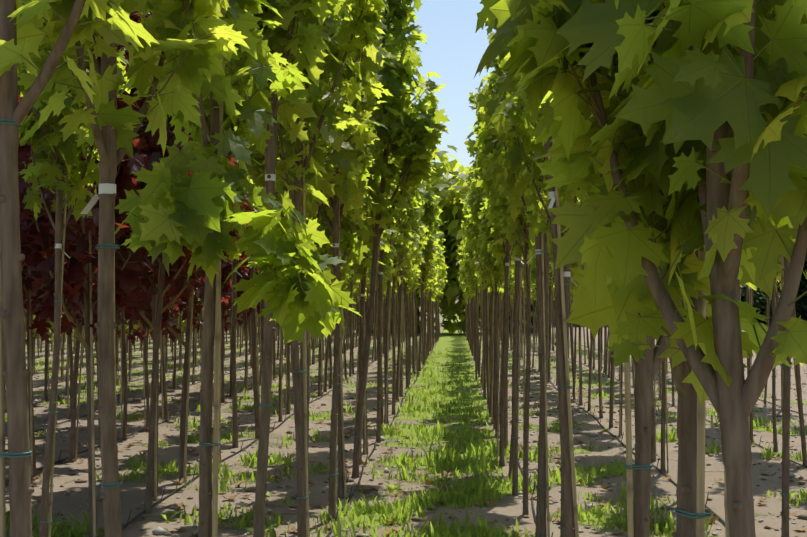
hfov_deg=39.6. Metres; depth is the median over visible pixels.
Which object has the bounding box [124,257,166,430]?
maple tree
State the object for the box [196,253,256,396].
maple tree
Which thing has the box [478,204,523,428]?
maple tree
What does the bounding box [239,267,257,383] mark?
maple tree
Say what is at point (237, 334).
maple tree
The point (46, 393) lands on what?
maple tree
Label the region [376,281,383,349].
maple tree
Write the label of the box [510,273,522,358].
maple tree
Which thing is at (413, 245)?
maple tree
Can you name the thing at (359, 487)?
fallen leaves
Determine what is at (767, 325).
maple tree
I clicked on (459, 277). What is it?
maple tree
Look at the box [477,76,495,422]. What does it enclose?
maple tree
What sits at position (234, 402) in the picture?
maple tree
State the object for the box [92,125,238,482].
maple tree
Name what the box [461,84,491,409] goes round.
maple tree
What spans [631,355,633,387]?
maple tree
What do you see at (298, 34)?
maple tree
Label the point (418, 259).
maple tree
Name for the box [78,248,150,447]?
maple tree
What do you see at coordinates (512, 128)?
maple tree
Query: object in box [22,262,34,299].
maple tree
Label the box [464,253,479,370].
maple tree
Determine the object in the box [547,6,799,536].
maple tree
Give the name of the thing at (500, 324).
maple tree
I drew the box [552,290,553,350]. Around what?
maple tree
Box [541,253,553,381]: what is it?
maple tree
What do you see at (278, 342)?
maple tree
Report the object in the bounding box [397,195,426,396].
maple tree
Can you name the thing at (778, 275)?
maple tree
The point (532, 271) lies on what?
maple tree
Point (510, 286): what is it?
maple tree
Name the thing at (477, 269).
maple tree
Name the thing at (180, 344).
maple tree
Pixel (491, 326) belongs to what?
maple tree
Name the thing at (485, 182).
maple tree
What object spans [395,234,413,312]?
maple tree
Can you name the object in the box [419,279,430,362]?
maple tree
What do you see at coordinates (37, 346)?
maple tree
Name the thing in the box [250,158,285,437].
maple tree
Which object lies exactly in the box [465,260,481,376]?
maple tree
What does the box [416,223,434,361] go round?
maple tree
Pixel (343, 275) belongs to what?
maple tree
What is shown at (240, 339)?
maple tree
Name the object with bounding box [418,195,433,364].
maple tree
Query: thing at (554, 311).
hedge bush
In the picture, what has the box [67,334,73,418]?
maple tree
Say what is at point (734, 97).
maple tree
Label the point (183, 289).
maple tree
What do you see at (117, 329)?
maple tree
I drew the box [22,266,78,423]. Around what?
maple tree
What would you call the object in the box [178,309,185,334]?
maple tree
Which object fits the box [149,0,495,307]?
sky
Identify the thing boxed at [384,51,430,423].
maple tree
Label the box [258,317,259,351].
maple tree
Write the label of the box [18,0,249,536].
maple tree
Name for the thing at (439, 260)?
maple tree
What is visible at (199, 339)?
maple tree
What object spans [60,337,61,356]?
maple tree
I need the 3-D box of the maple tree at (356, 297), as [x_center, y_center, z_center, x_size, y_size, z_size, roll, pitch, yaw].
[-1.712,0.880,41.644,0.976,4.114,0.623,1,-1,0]
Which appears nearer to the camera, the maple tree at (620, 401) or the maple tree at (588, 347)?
the maple tree at (620, 401)
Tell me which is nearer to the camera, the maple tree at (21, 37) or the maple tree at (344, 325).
the maple tree at (21, 37)
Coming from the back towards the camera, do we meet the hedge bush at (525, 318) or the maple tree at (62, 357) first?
the hedge bush at (525, 318)
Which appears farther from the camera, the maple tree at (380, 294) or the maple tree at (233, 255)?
the maple tree at (380, 294)
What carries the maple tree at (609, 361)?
on the ground
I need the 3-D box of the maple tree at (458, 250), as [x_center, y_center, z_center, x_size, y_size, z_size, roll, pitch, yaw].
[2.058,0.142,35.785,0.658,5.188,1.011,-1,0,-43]
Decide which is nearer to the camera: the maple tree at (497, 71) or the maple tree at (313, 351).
the maple tree at (497, 71)
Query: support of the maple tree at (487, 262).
on the ground
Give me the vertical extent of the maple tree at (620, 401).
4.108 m
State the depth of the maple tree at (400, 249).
15.79 m
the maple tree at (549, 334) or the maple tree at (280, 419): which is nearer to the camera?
the maple tree at (280, 419)
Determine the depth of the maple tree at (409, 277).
20.71 m
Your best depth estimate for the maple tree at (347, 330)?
37.60 m
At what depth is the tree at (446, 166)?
63.33 m
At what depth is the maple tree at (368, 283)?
26.43 m
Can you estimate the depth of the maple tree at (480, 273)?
21.27 m
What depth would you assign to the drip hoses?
13.41 m
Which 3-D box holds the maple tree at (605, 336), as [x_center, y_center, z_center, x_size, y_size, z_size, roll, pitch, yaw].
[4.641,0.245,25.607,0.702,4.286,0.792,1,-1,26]
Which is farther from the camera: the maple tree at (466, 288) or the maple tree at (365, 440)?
the maple tree at (466, 288)
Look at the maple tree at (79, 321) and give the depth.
10.99 m
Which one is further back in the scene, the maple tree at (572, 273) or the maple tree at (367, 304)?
the maple tree at (367, 304)
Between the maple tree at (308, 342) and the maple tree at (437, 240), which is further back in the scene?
the maple tree at (437, 240)
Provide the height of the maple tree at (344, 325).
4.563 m
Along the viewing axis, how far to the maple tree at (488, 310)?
22.25 m
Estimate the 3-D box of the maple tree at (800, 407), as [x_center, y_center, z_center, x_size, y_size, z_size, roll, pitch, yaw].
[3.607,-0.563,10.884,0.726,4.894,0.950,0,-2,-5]
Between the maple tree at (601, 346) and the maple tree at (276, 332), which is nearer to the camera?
the maple tree at (601, 346)
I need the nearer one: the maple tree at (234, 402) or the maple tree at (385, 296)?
the maple tree at (234, 402)
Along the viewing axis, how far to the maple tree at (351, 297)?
24.58 m
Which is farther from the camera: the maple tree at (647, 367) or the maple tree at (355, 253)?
the maple tree at (355, 253)
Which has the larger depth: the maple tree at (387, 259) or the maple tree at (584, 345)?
the maple tree at (584, 345)
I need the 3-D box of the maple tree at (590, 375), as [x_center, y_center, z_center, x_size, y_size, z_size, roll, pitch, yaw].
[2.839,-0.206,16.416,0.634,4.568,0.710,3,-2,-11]
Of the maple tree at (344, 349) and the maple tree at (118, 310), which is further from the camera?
the maple tree at (344, 349)
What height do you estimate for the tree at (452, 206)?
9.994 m
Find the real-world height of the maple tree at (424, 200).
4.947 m
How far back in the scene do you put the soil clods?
10.53 m
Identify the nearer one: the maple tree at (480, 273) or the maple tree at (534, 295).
the maple tree at (480, 273)
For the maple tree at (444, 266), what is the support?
on the ground
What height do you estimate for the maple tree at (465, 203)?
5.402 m
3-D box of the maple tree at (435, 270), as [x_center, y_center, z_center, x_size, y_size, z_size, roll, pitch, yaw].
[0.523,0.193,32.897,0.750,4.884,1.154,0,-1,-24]
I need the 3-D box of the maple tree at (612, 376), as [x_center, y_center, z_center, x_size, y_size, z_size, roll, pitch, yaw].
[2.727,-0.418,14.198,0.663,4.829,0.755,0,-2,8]
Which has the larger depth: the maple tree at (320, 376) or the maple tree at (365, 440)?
the maple tree at (320, 376)
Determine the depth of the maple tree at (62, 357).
22.65 m
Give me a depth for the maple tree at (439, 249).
35.07 m
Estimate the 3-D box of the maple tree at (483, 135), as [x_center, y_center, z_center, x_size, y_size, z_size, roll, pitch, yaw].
[0.981,-0.617,9.102,0.838,4.881,0.761,1,-2,7]
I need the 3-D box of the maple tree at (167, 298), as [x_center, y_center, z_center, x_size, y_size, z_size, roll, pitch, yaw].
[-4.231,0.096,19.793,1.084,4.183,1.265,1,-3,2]
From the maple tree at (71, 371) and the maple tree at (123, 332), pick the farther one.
the maple tree at (71, 371)
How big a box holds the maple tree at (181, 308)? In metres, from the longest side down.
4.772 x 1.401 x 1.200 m
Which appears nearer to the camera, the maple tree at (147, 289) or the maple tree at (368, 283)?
the maple tree at (147, 289)
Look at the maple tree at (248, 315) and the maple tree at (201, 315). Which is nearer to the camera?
the maple tree at (248, 315)
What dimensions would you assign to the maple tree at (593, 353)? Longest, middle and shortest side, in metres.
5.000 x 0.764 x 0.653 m
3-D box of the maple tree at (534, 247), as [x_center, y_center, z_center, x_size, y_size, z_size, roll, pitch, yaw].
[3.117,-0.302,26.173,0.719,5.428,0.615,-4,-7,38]
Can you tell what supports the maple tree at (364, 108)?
on the ground
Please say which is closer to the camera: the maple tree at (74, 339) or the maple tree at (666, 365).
the maple tree at (74, 339)
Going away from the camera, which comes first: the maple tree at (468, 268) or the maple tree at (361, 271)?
the maple tree at (361, 271)
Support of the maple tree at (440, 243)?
on the ground
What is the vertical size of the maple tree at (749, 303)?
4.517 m
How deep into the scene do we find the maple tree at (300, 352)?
16.77 m
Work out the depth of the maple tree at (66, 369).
19.05 m
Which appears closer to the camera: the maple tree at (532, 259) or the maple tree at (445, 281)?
the maple tree at (532, 259)
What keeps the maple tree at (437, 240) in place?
on the ground
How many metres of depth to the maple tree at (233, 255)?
10.87 m
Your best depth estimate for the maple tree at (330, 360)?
20.75 m
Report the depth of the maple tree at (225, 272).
16.57 m
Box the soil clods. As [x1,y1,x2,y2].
[5,353,806,536]
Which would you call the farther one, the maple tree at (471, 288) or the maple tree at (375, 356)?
the maple tree at (375, 356)
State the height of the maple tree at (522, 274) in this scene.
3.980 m
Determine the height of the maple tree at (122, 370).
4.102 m
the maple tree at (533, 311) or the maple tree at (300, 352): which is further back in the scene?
the maple tree at (533, 311)
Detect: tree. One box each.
[0,0,158,536]
[4,297,31,409]
[17,0,130,536]
[18,0,160,536]
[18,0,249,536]
[19,21,93,477]
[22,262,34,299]
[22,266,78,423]
[24,308,26,344]
[25,301,32,394]
[26,315,37,373]
[35,329,38,357]
[44,318,49,399]
[47,316,62,343]
[50,120,146,460]
[51,332,52,351]
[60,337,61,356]
[61,315,73,380]
[61,323,84,376]
[65,317,73,395]
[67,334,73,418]
[68,13,235,513]
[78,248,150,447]
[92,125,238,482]
[95,87,253,496]
[96,261,158,439]
[115,0,361,536]
[115,325,118,382]
[116,308,137,403]
[117,320,128,369]
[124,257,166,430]
[125,324,138,367]
[128,319,131,381]
[140,320,151,397]
[159,295,178,392]
[160,286,185,421]
[164,327,167,372]
[169,298,187,388]
[170,293,194,359]
[173,250,246,330]
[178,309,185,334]
[179,312,181,370]
[183,303,203,332]
[192,291,197,383]
[194,292,196,365]
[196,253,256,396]
[198,330,199,347]
[200,300,202,380]
[203,255,249,402]
[218,155,252,462]
[225,0,343,536]
[230,315,231,348]
[231,148,265,447]
[237,16,386,536]
[237,267,261,392]
[237,318,238,347]
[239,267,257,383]
[240,318,240,355]
[241,313,242,346]
[246,0,389,536]
[249,322,251,366]
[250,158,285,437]
[255,134,286,387]
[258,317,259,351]
[259,354,262,385]
[273,320,275,378]
[275,321,276,340]
[277,323,279,358]
[278,152,292,421]
[282,0,397,521]
[285,218,307,413]
[300,202,320,395]
[305,58,377,498]
[306,216,321,401]
[310,333,310,365]
[312,339,314,363]
[317,219,332,395]
[323,246,342,391]
[328,257,346,388]
[339,260,352,382]
[341,260,354,378]
[342,279,347,352]
[343,58,396,464]
[345,266,359,373]
[345,287,353,350]
[345,306,349,348]
[349,23,413,442]
[349,261,356,375]
[352,0,449,477]
[353,268,370,304]
[353,286,358,348]
[353,287,358,347]
[359,146,390,453]
[366,273,370,325]
[367,207,396,429]
[372,280,376,361]
[374,283,382,360]
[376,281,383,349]
[382,274,395,353]
[382,276,391,320]
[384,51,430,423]
[386,106,427,414]
[386,279,392,346]
[389,308,390,348]
[391,145,471,332]
[394,285,396,327]
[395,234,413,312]
[395,235,426,384]
[395,290,396,345]
[396,95,419,401]
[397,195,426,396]
[403,197,423,378]
[403,215,420,388]
[404,305,405,340]
[408,293,411,320]
[412,191,428,373]
[413,222,428,376]
[416,172,513,333]
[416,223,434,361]
[417,162,441,370]
[417,229,436,357]
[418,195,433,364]
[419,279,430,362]
[424,234,436,359]
[426,196,442,355]
[426,282,437,330]
[428,191,442,354]
[430,239,439,350]
[432,263,448,345]
[433,285,439,339]
[434,290,440,341]
[435,231,446,342]
[435,238,441,340]
[435,262,445,340]
[436,223,443,281]
[437,282,444,338]
[439,279,447,335]
[454,249,473,355]
[456,192,473,353]
[457,239,467,340]
[458,261,470,345]
[460,166,475,296]
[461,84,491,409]
[461,217,469,345]
[461,252,471,352]
[462,193,475,302]
[462,210,479,367]
[462,294,467,338]
[463,184,481,379]
[463,252,474,360]
[464,130,488,398]
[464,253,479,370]
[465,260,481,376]
[468,287,474,355]
[470,138,493,378]
[471,263,489,389]
[472,168,483,367]
[473,0,806,536]
[473,55,525,495]
[475,0,578,536]
[475,21,511,465]
[476,85,523,450]
[476,164,514,438]
[477,19,561,536]
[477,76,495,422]
[478,203,512,416]
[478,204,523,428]
[480,292,489,382]
[484,18,522,478]
[489,0,756,536]
[489,86,541,514]
[490,58,562,536]
[490,76,590,536]
[494,286,501,331]
[500,308,500,340]
[508,279,512,350]
[508,285,512,349]
[508,292,513,339]
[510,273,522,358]
[511,270,523,355]
[512,270,526,343]
[521,252,535,365]
[530,250,536,367]
[530,262,552,359]
[531,284,535,339]
[532,244,539,371]
[533,287,537,342]
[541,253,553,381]
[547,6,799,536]
[549,225,580,399]
[549,248,557,384]
[551,300,552,349]
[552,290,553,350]
[570,264,586,395]
[572,276,585,363]
[574,196,583,404]
[577,197,602,417]
[577,201,592,410]
[586,328,589,365]
[593,338,594,368]
[601,327,602,370]
[603,326,606,372]
[605,326,608,374]
[608,331,610,376]
[609,351,614,427]
[619,364,622,435]
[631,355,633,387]
[633,362,635,436]
[651,338,655,460]
[657,338,660,399]
[660,326,668,472]
[666,358,667,373]
[671,371,674,404]
[737,279,741,330]
[746,284,749,375]
[748,288,753,441]
[760,280,778,403]
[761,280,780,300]
[771,277,777,451]
[775,254,781,367]
[777,228,806,465]
[778,251,806,305]
[779,255,791,536]
[780,262,781,408]
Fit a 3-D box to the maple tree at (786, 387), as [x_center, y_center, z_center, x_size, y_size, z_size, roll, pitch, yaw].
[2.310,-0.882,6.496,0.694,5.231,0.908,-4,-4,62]
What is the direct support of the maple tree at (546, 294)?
on the ground
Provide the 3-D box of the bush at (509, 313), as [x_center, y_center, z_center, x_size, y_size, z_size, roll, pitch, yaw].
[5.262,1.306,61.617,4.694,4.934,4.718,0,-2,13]
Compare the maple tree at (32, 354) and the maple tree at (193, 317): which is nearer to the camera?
the maple tree at (32, 354)
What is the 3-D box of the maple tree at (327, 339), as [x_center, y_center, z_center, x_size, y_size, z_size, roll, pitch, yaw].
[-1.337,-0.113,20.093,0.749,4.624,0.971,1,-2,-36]
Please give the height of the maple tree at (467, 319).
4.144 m
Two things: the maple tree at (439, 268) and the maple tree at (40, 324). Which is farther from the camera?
the maple tree at (439, 268)
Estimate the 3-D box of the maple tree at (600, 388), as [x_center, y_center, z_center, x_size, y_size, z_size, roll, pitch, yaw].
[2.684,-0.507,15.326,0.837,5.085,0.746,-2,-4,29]
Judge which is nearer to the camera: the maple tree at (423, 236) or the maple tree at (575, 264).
the maple tree at (575, 264)
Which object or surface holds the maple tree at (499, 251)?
on the ground
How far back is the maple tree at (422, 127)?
10.10 m
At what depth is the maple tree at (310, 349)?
28.63 m
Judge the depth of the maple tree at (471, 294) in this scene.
33.01 m
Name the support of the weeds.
on the ground
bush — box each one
[355,298,419,333]
[372,280,453,330]
[426,260,489,334]
[457,286,536,328]
[479,300,551,332]
[551,295,578,326]
[740,284,766,324]
[761,293,806,325]
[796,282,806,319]
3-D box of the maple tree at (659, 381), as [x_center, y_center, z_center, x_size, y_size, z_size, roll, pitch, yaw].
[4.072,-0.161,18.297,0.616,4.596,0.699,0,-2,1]
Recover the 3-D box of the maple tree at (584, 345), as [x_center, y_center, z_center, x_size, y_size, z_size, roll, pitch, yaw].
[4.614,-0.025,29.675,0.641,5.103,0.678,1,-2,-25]
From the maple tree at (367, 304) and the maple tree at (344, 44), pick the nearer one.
the maple tree at (344, 44)
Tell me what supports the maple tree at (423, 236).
on the ground
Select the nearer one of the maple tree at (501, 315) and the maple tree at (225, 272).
the maple tree at (225, 272)
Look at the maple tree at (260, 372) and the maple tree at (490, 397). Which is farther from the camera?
the maple tree at (260, 372)
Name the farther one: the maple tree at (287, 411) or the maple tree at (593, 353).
the maple tree at (593, 353)
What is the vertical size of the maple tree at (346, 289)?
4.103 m
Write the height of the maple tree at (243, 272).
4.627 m
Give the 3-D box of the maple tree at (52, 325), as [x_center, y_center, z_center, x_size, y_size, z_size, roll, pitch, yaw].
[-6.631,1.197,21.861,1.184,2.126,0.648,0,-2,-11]
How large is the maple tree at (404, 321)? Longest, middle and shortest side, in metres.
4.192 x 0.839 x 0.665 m
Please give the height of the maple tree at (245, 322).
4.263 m
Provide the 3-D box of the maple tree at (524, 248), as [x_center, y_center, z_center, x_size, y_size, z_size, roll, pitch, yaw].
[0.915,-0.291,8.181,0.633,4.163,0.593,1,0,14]
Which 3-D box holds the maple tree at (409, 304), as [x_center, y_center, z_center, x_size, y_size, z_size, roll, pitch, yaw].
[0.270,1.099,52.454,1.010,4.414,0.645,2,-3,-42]
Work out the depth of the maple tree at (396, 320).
42.87 m
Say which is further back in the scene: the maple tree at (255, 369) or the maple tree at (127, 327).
the maple tree at (127, 327)
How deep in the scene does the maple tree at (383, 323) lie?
35.97 m
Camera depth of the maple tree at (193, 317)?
33.28 m
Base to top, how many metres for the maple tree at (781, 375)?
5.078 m
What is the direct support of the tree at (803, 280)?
on the ground
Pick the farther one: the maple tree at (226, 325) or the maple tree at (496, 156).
the maple tree at (226, 325)
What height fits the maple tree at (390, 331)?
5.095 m
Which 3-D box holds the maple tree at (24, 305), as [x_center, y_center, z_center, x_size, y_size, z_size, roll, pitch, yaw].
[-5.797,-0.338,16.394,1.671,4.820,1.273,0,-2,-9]
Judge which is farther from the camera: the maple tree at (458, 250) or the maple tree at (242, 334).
the maple tree at (242, 334)
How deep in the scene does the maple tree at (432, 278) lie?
31.87 m
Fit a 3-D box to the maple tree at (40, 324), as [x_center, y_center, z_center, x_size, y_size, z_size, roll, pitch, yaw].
[-3.364,-0.263,9.849,1.215,4.227,1.418,-2,-1,44]
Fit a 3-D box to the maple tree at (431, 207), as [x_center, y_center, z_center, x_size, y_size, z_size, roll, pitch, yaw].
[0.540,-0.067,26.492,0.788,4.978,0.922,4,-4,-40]
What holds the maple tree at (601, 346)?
on the ground
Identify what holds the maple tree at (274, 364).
on the ground
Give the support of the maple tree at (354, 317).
on the ground
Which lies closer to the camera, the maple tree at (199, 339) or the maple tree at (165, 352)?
the maple tree at (165, 352)
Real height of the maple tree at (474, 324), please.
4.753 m
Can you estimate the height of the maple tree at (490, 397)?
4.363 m
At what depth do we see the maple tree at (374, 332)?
30.60 m
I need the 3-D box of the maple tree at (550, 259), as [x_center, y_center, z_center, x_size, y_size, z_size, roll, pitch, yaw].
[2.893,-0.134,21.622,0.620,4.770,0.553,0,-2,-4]
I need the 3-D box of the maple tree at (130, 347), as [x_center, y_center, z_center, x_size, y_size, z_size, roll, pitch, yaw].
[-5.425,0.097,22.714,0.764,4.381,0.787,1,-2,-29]
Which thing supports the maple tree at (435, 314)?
on the ground
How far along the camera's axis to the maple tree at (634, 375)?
12.08 m
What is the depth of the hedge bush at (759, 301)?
83.83 m
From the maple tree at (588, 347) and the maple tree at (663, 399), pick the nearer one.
the maple tree at (663, 399)
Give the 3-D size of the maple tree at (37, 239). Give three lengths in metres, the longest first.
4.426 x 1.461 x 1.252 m
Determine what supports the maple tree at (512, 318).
on the ground
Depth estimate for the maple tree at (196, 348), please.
28.28 m
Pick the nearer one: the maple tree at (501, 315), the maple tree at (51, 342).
the maple tree at (51, 342)
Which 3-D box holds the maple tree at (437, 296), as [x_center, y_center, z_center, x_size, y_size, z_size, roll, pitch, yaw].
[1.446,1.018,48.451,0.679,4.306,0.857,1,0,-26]
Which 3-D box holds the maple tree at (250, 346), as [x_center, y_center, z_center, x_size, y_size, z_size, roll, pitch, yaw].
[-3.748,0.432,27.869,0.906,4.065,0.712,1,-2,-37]
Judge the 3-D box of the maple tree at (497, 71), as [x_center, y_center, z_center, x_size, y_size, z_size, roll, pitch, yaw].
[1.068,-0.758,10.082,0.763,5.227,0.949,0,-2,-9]
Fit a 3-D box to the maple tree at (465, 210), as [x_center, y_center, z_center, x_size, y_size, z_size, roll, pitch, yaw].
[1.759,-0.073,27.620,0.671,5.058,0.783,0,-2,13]
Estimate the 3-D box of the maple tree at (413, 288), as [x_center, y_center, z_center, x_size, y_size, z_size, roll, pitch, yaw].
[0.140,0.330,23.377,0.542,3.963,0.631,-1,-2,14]
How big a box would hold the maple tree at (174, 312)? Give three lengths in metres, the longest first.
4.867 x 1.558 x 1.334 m
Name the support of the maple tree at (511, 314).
on the ground
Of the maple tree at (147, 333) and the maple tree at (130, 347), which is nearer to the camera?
the maple tree at (147, 333)
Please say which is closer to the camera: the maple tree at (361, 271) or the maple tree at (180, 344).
the maple tree at (361, 271)
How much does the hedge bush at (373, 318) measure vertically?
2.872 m
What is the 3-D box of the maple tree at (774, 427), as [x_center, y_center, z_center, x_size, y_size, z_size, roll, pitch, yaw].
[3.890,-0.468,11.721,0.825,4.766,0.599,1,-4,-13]
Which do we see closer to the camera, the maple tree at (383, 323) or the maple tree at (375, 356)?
the maple tree at (375, 356)
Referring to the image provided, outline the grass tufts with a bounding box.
[5,348,806,536]
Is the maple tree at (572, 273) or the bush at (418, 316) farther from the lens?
the bush at (418, 316)
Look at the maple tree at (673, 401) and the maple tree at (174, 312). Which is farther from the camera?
the maple tree at (673, 401)
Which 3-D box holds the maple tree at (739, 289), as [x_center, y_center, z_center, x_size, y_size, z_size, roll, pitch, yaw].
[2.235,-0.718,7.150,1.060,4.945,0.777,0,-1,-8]
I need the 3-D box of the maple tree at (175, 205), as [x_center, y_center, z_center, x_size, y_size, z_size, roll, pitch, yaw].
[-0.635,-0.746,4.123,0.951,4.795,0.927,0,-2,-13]
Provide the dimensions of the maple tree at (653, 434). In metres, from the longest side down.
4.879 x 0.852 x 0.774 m
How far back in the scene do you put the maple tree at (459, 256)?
34.76 m
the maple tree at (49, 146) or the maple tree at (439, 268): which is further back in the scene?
the maple tree at (439, 268)
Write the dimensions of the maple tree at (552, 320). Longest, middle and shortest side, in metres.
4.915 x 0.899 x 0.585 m
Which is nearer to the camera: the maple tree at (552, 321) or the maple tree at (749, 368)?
the maple tree at (749, 368)
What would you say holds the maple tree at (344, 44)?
on the ground
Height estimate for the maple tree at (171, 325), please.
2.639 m
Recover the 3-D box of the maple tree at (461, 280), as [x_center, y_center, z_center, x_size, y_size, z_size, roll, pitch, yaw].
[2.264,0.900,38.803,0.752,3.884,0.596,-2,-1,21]
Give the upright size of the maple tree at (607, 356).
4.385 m
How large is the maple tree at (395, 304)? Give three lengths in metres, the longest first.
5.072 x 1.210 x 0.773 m
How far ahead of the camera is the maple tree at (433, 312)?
44.89 m
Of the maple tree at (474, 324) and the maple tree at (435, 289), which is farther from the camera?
the maple tree at (435, 289)
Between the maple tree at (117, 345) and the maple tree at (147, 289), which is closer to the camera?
the maple tree at (147, 289)
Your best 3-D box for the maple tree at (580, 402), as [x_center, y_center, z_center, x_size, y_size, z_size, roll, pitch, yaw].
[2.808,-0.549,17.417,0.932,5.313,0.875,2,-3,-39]
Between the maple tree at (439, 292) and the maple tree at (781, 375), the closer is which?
the maple tree at (781, 375)
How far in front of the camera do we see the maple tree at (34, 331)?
25.21 m
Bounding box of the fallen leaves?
[5,359,806,536]
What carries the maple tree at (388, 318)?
on the ground
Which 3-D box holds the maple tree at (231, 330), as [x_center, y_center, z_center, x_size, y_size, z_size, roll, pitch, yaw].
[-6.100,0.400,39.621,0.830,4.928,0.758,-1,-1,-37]
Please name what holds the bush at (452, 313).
on the ground
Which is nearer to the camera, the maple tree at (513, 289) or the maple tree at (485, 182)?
the maple tree at (485, 182)
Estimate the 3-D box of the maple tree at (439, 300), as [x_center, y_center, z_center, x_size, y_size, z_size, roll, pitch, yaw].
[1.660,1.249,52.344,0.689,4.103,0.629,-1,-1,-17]
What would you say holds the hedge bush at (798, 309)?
on the ground
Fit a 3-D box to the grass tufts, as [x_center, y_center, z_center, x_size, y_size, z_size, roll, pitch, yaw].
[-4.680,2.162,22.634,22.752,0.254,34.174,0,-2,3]
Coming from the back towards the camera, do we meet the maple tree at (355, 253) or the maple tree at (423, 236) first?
the maple tree at (423, 236)
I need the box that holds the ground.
[5,308,806,536]
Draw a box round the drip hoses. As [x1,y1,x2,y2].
[5,336,806,536]
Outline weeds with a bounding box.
[5,357,806,536]
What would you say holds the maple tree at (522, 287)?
on the ground
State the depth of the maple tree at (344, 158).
7.22 m
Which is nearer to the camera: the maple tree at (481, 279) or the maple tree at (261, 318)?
the maple tree at (261, 318)
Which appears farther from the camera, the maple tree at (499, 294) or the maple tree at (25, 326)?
the maple tree at (25, 326)
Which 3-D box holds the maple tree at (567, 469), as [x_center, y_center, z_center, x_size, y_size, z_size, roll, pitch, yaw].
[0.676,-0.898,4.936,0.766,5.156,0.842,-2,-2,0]
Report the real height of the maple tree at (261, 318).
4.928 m
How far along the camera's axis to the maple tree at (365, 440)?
11.51 m
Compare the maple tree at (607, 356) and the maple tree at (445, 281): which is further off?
the maple tree at (445, 281)
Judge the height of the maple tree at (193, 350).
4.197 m
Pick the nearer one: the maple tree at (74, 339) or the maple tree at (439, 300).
the maple tree at (74, 339)
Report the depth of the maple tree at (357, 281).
25.36 m
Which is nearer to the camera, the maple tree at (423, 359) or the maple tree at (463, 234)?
the maple tree at (423, 359)

